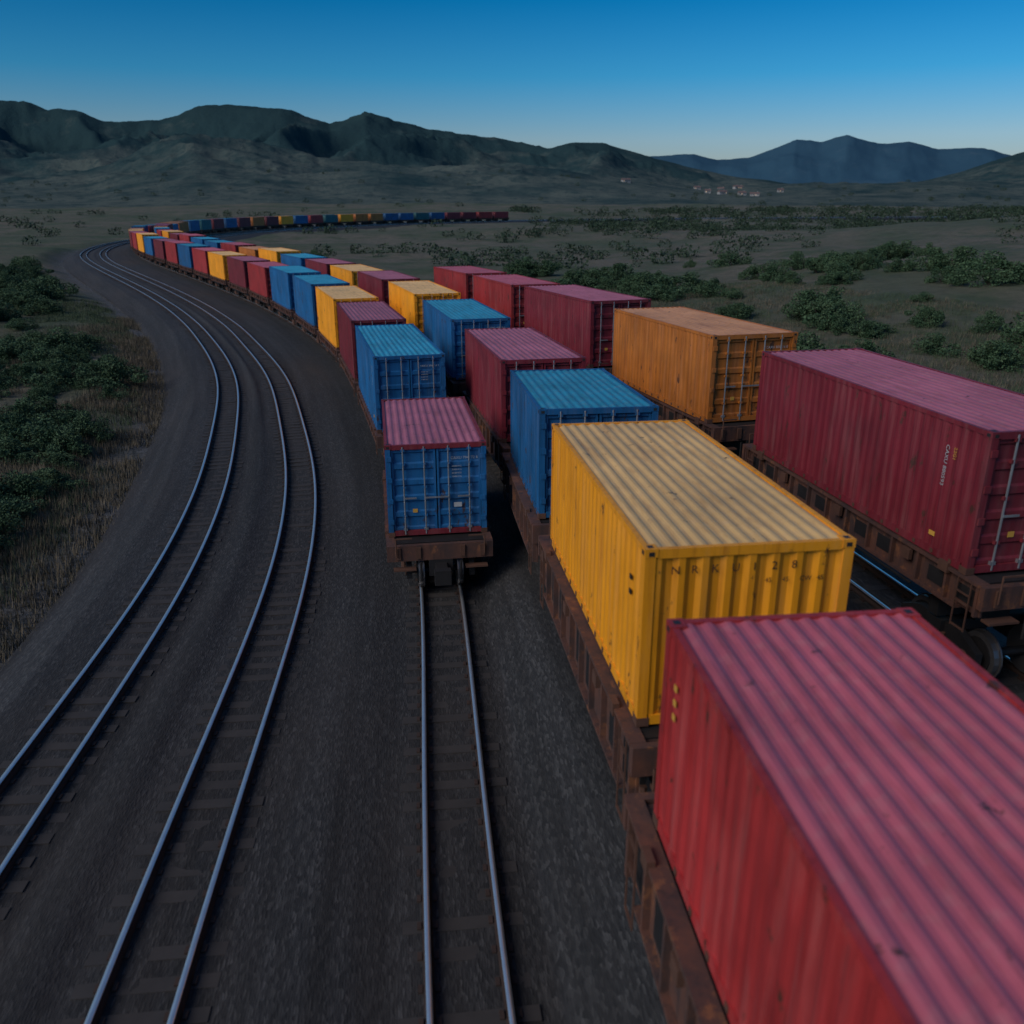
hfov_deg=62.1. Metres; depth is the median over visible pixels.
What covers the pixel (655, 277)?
shrub
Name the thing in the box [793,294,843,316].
shrub
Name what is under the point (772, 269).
shrub
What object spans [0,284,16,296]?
shrub
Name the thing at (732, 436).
flat wagon
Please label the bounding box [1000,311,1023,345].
shrub
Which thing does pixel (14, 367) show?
shrub
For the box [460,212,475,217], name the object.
shipping container
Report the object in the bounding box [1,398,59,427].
shrub
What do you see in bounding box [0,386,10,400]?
shrub
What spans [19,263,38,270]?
shrub
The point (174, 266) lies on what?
flat wagon
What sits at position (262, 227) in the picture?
flat wagon
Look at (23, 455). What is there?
shrub
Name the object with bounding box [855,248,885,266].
shrub
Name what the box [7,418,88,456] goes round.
shrub
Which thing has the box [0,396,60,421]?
shrub
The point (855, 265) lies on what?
shrub
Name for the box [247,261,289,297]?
shipping container
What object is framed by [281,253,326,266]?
shipping container
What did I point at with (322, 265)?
shipping container
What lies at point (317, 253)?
shrub
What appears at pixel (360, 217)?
shipping container
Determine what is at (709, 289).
shrub
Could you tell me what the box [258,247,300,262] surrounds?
shipping container
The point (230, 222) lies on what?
shipping container
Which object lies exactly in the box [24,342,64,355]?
shrub
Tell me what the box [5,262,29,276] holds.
shrub
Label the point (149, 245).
shipping container
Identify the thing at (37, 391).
shrub
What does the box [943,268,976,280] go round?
shrub
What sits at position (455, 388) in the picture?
flat wagon
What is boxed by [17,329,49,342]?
shrub
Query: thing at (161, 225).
shipping container
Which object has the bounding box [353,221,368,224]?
flat wagon
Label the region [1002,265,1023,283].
shrub
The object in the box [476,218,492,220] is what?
flat wagon
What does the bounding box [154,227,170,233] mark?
shipping container
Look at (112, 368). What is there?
shrub
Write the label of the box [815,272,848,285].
shrub
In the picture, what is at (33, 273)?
shrub
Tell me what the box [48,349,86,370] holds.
shrub
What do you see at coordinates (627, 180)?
house
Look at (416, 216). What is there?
shipping container
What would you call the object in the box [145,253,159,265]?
flat wagon
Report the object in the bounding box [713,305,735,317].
shrub
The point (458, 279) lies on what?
shipping container
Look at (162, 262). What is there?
flat wagon
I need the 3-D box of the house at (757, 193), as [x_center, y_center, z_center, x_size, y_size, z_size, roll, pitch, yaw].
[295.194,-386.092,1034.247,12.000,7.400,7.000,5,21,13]
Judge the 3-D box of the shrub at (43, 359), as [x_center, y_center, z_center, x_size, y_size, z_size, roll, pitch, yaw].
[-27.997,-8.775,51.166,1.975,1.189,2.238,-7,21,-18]
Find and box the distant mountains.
[481,135,1011,203]
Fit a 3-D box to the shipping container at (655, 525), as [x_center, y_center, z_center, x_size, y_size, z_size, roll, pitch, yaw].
[2.448,0.468,13.475,2.619,2.409,6.418,-3,19,-7]
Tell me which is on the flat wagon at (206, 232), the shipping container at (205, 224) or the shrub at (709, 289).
the shipping container at (205, 224)
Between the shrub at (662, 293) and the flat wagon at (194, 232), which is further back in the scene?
the flat wagon at (194, 232)
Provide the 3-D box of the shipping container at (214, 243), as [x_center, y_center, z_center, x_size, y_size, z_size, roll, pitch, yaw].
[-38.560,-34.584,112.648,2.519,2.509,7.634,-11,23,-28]
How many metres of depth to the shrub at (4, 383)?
46.80 m
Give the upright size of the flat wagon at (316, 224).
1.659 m
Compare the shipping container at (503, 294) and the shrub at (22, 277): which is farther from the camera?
the shrub at (22, 277)
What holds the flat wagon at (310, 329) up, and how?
on the railway track at (426, 927)
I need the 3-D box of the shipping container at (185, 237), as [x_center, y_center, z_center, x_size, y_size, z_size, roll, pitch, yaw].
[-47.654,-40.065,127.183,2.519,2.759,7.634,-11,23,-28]
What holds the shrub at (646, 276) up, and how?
on the ground at (54, 253)
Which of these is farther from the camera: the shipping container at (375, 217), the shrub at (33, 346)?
the shipping container at (375, 217)
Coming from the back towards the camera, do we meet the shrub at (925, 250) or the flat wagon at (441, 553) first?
the shrub at (925, 250)
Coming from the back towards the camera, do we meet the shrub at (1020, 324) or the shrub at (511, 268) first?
the shrub at (511, 268)
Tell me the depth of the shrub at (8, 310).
73.05 m
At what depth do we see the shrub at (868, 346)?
51.77 m
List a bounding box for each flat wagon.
[138,250,148,259]
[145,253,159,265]
[154,257,178,269]
[166,261,184,274]
[179,265,198,279]
[189,230,200,233]
[193,270,215,286]
[198,229,212,234]
[209,275,234,293]
[210,228,225,233]
[223,227,238,232]
[228,282,255,302]
[236,226,251,231]
[248,290,277,313]
[249,225,265,230]
[263,224,279,229]
[271,300,301,328]
[277,224,293,228]
[292,223,308,227]
[294,313,321,343]
[308,222,323,226]
[317,330,341,366]
[323,222,338,225]
[337,221,353,225]
[338,353,358,396]
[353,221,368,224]
[356,386,384,457]
[368,220,383,224]
[382,470,492,586]
[383,220,398,223]
[397,219,413,223]
[413,219,429,222]
[444,218,460,221]
[445,372,465,396]
[460,218,476,221]
[462,391,510,482]
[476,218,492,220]
[493,218,508,220]
[502,452,550,574]
[538,535,659,822]
[586,363,612,373]
[611,368,755,457]
[622,768,729,1023]
[741,433,1023,676]
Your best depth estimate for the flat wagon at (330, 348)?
50.70 m
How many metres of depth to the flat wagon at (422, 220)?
355.78 m
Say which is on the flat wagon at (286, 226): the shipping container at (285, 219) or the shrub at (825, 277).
the shipping container at (285, 219)
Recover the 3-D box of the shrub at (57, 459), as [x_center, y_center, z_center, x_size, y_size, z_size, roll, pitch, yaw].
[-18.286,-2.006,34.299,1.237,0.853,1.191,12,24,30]
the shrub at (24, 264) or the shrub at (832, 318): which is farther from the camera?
the shrub at (24, 264)
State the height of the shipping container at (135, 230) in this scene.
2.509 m
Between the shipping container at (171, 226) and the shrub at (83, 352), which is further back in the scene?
the shipping container at (171, 226)
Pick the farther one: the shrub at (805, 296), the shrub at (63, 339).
the shrub at (805, 296)
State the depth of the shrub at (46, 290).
84.44 m
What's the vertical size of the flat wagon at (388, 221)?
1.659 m
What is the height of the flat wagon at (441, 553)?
1.509 m
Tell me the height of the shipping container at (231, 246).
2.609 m
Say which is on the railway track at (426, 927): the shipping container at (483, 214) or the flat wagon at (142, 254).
the flat wagon at (142, 254)
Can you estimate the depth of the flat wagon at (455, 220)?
369.34 m
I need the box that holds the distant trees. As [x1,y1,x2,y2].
[0,161,1023,268]
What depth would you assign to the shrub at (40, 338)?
58.18 m
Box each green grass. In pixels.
[0,296,150,601]
[604,280,1023,392]
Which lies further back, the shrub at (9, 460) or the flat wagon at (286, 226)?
the flat wagon at (286, 226)
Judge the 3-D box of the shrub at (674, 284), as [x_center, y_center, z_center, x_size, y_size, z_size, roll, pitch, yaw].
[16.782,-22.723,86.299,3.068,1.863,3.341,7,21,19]
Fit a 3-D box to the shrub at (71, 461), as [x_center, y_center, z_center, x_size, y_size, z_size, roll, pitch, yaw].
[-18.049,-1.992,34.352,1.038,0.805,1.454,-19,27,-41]
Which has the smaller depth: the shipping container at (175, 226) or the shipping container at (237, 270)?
the shipping container at (237, 270)
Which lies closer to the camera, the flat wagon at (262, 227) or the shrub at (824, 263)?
the shrub at (824, 263)
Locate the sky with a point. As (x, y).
(713, 79)
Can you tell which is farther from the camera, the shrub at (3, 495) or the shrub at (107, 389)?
the shrub at (107, 389)
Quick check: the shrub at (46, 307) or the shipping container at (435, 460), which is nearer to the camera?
the shipping container at (435, 460)
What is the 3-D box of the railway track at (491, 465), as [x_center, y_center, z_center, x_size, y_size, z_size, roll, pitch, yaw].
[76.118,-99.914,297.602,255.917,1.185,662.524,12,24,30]
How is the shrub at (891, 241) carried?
on the ground at (54, 253)
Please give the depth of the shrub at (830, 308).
61.92 m
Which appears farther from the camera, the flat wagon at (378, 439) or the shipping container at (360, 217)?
the shipping container at (360, 217)
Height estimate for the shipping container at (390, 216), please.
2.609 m
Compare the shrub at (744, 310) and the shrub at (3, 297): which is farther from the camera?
the shrub at (3, 297)
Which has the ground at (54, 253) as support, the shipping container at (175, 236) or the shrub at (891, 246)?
the shrub at (891, 246)
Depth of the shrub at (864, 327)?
58.01 m
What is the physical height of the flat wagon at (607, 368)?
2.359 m
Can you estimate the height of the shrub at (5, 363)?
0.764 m
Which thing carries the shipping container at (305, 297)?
on the flat wagon at (310, 329)
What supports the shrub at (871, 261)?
on the ground at (54, 253)
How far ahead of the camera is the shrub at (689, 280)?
85.89 m
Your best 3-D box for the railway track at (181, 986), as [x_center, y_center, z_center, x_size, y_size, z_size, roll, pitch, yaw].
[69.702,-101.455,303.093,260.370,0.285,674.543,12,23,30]
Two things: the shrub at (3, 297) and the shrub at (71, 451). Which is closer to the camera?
the shrub at (71, 451)
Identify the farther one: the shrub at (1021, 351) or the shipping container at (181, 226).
the shipping container at (181, 226)
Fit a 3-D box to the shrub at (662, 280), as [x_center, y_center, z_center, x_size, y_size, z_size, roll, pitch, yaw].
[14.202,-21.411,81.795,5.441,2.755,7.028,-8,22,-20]
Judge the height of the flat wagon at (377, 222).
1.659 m
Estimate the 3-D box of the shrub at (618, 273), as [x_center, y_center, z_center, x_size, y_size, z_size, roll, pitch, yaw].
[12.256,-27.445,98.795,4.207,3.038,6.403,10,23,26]
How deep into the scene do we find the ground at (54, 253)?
143.37 m
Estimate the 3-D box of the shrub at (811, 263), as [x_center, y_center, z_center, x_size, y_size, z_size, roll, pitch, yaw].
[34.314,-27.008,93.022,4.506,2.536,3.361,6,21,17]
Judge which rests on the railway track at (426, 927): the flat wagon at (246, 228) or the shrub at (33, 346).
the flat wagon at (246, 228)
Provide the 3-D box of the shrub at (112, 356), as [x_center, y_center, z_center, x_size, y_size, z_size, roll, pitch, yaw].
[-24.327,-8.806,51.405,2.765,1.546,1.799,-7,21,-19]
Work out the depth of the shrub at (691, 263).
113.09 m
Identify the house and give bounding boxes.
[621,178,630,182]
[717,190,727,193]
[737,191,746,194]
[750,191,759,195]
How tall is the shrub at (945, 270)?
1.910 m
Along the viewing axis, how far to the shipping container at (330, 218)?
310.27 m
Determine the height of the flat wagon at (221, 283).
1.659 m
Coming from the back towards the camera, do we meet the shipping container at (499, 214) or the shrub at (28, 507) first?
the shipping container at (499, 214)
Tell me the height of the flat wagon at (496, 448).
2.259 m
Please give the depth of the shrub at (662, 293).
79.60 m
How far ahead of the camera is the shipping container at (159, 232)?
148.77 m
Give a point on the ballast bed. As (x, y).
(318, 911)
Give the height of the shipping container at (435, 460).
2.409 m
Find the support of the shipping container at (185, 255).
on the flat wagon at (188, 271)
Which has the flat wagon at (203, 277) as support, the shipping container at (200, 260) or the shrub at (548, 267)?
the shipping container at (200, 260)
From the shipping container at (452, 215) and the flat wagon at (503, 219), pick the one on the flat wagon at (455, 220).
the shipping container at (452, 215)
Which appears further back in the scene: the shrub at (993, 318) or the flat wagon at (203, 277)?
the flat wagon at (203, 277)
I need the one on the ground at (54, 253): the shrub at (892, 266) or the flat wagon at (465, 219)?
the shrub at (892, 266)
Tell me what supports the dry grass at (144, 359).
on the ground at (54, 253)
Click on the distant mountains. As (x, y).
(848, 158)
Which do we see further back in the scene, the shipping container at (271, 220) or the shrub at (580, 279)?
the shipping container at (271, 220)
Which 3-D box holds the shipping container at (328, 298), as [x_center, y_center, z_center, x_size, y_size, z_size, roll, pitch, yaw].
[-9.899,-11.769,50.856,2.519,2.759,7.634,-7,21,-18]
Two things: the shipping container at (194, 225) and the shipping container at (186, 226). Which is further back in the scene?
the shipping container at (194, 225)
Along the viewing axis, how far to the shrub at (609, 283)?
93.59 m
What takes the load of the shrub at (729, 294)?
on the ground at (54, 253)
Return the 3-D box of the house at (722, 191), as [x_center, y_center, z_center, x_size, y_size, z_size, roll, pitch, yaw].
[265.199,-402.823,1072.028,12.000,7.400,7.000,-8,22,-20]
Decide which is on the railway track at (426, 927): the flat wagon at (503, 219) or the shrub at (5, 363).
the flat wagon at (503, 219)
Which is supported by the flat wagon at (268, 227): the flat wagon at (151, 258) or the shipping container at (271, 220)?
the shipping container at (271, 220)
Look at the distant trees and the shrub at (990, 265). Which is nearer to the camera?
the shrub at (990, 265)
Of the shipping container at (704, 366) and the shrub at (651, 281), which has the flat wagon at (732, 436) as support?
the shipping container at (704, 366)
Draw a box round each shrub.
[0,264,19,275]
[0,269,22,285]
[0,275,16,290]
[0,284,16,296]
[0,289,43,304]
[0,300,25,320]
[0,308,12,320]
[0,339,35,361]
[0,358,10,366]
[0,364,11,377]
[0,370,20,388]
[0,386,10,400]
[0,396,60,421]
[0,411,27,435]
[0,412,39,439]
[0,431,28,445]
[0,435,49,464]
[0,470,29,494]
[0,482,23,503]
[0,496,49,520]
[0,512,24,549]
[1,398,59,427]
[1,473,60,502]
[2,334,26,344]
[3,318,39,329]
[3,343,30,361]
[3,362,47,386]
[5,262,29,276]
[5,283,52,299]
[5,447,31,465]
[7,364,19,375]
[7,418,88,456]
[9,289,56,307]
[11,255,42,265]
[11,451,38,466]
[12,274,32,283]
[13,266,53,278]
[14,277,65,299]
[16,346,67,368]
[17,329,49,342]
[18,261,43,270]
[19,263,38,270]
[19,301,40,313]
[19,334,89,351]
[21,387,52,400]
[22,298,65,315]
[23,332,47,342]
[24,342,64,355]
[27,359,89,387]
[27,387,57,398]
[27,425,83,452]
[31,356,51,372]
[31,361,49,373]
[31,467,69,489]
[34,275,79,297]
[34,395,82,417]
[36,275,52,284]
[36,468,90,491]
[37,426,91,462]
[39,452,78,467]
[41,327,98,353]
[41,381,68,393]
[43,363,71,374]
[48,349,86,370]
[50,343,83,356]
[52,409,89,425]
[52,452,78,469]
[54,439,86,455]
[61,353,92,368]
[66,349,90,358]
[70,334,105,343]
[72,331,96,351]
[72,378,100,389]
[72,410,115,443]
[73,356,148,391]
[73,370,113,386]
[78,360,104,370]
[87,354,132,374]
[89,384,129,399]
[310,250,322,255]
[502,260,532,275]
[513,268,535,277]
[515,257,547,276]
[529,259,563,276]
[550,269,590,285]
[559,269,591,285]
[581,267,613,287]
[588,266,614,274]
[593,275,623,290]
[601,263,634,284]
[616,273,651,293]
[618,272,654,293]
[620,272,654,284]
[628,274,694,298]
[637,284,677,301]
[643,271,659,280]
[650,270,667,281]
[666,271,720,290]
[669,280,690,292]
[683,259,696,267]
[689,283,723,297]
[705,277,726,289]
[706,250,753,266]
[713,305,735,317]
[721,288,743,298]
[723,301,755,318]
[737,263,771,279]
[758,259,790,281]
[775,271,805,284]
[776,251,814,265]
[780,289,822,323]
[781,252,811,269]
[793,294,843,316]
[795,285,864,321]
[796,330,831,349]
[802,294,865,331]
[804,254,828,272]
[812,250,845,264]
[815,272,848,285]
[816,314,850,331]
[817,263,863,281]
[818,257,851,273]
[821,271,852,284]
[830,252,860,268]
[831,318,853,335]
[838,338,894,357]
[847,320,887,338]
[849,250,866,264]
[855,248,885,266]
[858,252,882,270]
[858,320,897,335]
[874,243,903,259]
[875,240,911,254]
[876,244,896,259]
[879,258,913,272]
[891,240,922,257]
[897,260,914,270]
[904,247,954,271]
[904,304,934,325]
[909,291,933,301]
[910,331,967,357]
[913,306,945,328]
[914,242,934,255]
[924,265,963,283]
[928,246,991,270]
[943,250,1023,287]
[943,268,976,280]
[965,343,1023,366]
[967,340,1023,372]
[969,310,1008,334]
[998,327,1023,343]
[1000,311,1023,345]
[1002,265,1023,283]
[1009,343,1023,356]
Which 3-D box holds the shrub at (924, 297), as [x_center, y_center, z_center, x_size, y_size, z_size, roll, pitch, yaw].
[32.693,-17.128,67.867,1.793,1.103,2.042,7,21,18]
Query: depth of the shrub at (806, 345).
46.91 m
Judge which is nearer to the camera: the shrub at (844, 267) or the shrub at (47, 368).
the shrub at (47, 368)
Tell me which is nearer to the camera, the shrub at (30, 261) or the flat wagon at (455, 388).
the flat wagon at (455, 388)
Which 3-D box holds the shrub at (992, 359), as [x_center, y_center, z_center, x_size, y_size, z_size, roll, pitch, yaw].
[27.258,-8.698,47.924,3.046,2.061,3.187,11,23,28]
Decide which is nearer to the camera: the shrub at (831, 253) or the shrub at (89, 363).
the shrub at (89, 363)
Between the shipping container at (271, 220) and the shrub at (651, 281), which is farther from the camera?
the shipping container at (271, 220)
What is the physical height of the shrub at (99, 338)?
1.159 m
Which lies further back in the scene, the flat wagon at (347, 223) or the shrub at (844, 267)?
the flat wagon at (347, 223)
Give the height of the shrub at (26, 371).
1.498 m
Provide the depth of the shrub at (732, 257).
108.98 m
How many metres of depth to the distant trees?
267.00 m
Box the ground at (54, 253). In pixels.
[0,203,1023,666]
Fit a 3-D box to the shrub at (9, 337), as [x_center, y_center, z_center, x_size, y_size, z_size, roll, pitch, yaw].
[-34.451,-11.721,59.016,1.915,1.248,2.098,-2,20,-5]
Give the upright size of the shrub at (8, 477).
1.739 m
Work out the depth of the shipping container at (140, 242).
134.83 m
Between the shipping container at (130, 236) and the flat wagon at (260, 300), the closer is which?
the flat wagon at (260, 300)
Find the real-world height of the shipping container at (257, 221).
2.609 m
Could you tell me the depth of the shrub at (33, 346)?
55.09 m
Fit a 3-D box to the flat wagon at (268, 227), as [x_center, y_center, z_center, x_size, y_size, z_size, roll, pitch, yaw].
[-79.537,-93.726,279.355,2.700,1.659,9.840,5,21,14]
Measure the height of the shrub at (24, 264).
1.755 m
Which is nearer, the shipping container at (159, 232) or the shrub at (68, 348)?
the shrub at (68, 348)
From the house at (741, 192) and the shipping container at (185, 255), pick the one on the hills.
the house at (741, 192)
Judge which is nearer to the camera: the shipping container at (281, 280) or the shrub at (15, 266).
the shipping container at (281, 280)
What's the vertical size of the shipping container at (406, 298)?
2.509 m
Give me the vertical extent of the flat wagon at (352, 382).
1.659 m
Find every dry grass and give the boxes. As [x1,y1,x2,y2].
[0,316,168,665]
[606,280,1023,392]
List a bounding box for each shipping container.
[128,229,142,244]
[129,231,144,246]
[131,225,148,231]
[131,232,148,249]
[136,233,158,252]
[143,236,168,255]
[148,225,153,232]
[153,239,180,259]
[154,225,168,226]
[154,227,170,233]
[157,223,172,229]
[157,229,171,236]
[162,230,183,238]
[164,240,193,263]
[167,222,185,232]
[169,233,189,239]
[172,221,188,231]
[173,224,178,229]
[177,243,209,268]
[179,234,205,241]
[185,220,199,230]
[191,237,220,243]
[192,247,227,273]
[199,219,211,229]
[204,240,232,248]
[207,251,246,280]
[211,219,224,228]
[219,218,237,227]
[220,242,255,252]
[226,256,269,288]
[237,217,250,226]
[238,246,267,256]
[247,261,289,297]
[250,217,264,225]
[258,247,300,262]
[264,216,278,224]
[269,265,320,310]
[278,216,293,223]
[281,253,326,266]
[292,274,349,327]
[293,215,307,223]
[305,258,355,275]
[308,215,322,222]
[315,285,378,349]
[323,215,337,221]
[330,264,381,286]
[335,214,352,221]
[336,301,405,380]
[353,214,367,220]
[355,324,445,432]
[358,270,419,305]
[368,213,382,220]
[381,213,397,219]
[381,396,486,536]
[388,280,460,333]
[398,213,413,219]
[413,213,428,219]
[423,299,510,379]
[429,212,444,218]
[433,266,506,298]
[445,212,459,218]
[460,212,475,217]
[465,327,585,442]
[473,274,559,327]
[476,212,491,217]
[492,212,507,217]
[510,368,658,518]
[524,284,650,367]
[550,419,856,726]
[612,306,797,423]
[652,607,1023,1023]
[752,348,1023,575]
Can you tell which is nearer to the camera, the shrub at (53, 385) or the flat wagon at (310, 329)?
the shrub at (53, 385)
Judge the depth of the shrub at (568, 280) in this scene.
95.05 m
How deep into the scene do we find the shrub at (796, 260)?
99.03 m
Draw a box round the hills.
[0,100,1023,208]
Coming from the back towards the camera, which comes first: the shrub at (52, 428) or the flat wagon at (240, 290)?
the flat wagon at (240, 290)
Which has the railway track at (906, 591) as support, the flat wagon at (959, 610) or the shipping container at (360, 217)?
the flat wagon at (959, 610)
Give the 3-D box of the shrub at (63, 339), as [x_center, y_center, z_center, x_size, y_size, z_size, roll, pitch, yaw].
[-29.244,-11.149,56.306,3.858,2.284,3.438,4,21,10]
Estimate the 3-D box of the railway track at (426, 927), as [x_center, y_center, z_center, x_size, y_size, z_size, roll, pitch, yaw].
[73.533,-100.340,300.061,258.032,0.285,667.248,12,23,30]
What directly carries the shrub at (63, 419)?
on the ground at (54, 253)
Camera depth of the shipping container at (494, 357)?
26.95 m
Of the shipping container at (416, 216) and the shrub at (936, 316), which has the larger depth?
the shipping container at (416, 216)
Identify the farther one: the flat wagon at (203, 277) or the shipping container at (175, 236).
the shipping container at (175, 236)
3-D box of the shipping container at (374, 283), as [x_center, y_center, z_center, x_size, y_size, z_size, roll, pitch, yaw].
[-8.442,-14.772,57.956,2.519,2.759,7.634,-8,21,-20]
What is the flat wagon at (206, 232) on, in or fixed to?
on the railway track at (426, 927)
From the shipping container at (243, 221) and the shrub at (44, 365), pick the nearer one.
the shrub at (44, 365)
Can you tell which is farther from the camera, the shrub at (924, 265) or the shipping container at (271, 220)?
the shipping container at (271, 220)
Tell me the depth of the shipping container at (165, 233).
140.38 m
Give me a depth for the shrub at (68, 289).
90.19 m
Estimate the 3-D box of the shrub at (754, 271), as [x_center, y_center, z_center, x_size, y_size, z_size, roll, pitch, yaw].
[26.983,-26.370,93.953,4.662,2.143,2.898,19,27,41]
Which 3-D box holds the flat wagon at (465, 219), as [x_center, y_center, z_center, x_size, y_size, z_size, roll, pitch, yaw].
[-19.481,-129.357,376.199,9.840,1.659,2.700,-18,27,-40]
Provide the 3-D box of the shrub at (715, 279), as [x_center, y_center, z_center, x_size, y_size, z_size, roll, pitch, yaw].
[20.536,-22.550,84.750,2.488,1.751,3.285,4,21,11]
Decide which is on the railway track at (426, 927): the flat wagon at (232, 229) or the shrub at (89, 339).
the flat wagon at (232, 229)
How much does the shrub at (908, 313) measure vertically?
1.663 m
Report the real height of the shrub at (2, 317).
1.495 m
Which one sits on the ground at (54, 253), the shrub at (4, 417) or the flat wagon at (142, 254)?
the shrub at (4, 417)
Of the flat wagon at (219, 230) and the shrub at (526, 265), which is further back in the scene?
the flat wagon at (219, 230)
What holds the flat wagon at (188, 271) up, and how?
on the railway track at (426, 927)
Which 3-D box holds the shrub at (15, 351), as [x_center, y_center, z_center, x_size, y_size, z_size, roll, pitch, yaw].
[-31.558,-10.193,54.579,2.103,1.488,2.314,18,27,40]
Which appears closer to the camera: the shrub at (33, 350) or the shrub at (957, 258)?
the shrub at (33, 350)
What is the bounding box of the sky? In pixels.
[0,0,1023,159]
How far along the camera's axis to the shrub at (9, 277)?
98.23 m
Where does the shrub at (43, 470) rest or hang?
on the ground at (54, 253)
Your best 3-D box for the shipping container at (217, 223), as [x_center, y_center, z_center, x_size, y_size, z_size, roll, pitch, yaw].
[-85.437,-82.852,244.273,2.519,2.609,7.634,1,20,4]
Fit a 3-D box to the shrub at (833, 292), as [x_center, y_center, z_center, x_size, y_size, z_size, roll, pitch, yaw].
[24.181,-15.739,64.939,4.176,3.135,5.444,-4,21,-12]
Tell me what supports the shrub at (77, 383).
on the ground at (54, 253)
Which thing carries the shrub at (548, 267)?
on the ground at (54, 253)
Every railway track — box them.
[0,216,963,920]
[61,216,1002,1023]
[136,217,840,1023]
[206,217,869,560]
[214,217,1023,700]
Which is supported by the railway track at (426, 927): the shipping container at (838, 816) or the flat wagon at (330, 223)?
the flat wagon at (330, 223)
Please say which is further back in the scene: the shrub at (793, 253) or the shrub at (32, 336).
the shrub at (793, 253)
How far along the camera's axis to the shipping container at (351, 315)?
41.00 m
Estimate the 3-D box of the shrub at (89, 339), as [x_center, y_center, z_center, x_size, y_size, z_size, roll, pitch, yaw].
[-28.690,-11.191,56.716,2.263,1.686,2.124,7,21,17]
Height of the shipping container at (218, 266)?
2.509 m
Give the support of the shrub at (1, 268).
on the ground at (54, 253)
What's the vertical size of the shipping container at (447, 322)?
2.509 m
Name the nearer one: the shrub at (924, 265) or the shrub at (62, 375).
the shrub at (62, 375)
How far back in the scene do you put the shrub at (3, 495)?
29.99 m
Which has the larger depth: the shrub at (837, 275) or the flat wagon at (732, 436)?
the shrub at (837, 275)
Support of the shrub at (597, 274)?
on the ground at (54, 253)
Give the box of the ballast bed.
[0,217,1023,1023]
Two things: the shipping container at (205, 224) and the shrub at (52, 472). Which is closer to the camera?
the shrub at (52, 472)
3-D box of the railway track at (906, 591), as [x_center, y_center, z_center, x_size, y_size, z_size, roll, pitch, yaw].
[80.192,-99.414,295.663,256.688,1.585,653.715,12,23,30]
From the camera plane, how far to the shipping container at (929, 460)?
15.96 m
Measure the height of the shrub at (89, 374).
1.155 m
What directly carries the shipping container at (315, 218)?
on the flat wagon at (316, 224)
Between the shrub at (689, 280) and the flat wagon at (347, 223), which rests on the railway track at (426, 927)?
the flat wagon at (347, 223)
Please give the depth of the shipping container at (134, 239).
143.66 m
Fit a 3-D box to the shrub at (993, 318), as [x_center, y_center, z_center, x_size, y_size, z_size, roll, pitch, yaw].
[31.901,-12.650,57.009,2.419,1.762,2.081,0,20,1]
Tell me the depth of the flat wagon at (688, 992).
8.23 m
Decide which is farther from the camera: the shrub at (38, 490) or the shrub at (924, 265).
the shrub at (924, 265)
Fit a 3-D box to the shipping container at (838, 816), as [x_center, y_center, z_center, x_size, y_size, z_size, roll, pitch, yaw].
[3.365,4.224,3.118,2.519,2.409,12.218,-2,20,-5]
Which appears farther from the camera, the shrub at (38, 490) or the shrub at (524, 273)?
the shrub at (524, 273)
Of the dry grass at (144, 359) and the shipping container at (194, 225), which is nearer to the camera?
the dry grass at (144, 359)
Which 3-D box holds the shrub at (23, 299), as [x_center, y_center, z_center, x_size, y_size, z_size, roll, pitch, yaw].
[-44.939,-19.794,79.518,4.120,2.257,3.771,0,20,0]
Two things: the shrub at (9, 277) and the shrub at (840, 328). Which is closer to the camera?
the shrub at (840, 328)
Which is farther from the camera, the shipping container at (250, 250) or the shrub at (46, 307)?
the shipping container at (250, 250)
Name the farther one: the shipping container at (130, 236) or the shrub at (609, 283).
the shipping container at (130, 236)
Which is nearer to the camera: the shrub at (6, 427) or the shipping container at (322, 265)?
the shrub at (6, 427)
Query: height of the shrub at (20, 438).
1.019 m
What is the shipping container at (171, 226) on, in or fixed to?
on the flat wagon
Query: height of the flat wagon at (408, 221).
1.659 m
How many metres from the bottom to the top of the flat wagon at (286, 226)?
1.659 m
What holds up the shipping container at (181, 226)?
on the flat wagon
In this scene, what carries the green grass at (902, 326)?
on the ground at (54, 253)
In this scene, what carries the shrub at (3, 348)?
on the ground at (54, 253)
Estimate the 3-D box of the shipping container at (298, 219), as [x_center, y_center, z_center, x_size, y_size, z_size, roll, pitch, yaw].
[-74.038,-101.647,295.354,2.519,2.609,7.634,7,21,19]
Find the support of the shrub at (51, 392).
on the ground at (54, 253)
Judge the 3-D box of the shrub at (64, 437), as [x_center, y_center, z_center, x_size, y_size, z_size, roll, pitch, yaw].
[-18.855,-2.808,35.680,1.770,1.520,3.227,-17,26,-38]
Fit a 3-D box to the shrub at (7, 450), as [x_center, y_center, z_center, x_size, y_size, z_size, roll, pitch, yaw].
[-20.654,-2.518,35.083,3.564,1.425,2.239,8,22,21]
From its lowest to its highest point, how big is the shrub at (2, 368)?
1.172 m
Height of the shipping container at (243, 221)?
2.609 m
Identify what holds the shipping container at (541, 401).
on the flat wagon at (531, 526)
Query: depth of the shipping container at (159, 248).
119.61 m
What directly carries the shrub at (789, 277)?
on the ground at (54, 253)
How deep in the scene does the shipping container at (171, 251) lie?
112.10 m
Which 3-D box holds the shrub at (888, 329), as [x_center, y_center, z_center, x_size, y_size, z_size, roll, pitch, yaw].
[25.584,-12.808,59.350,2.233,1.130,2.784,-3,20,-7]
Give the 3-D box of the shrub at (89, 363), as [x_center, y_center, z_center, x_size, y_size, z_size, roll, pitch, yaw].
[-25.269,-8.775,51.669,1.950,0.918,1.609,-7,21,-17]
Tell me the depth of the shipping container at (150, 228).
184.63 m

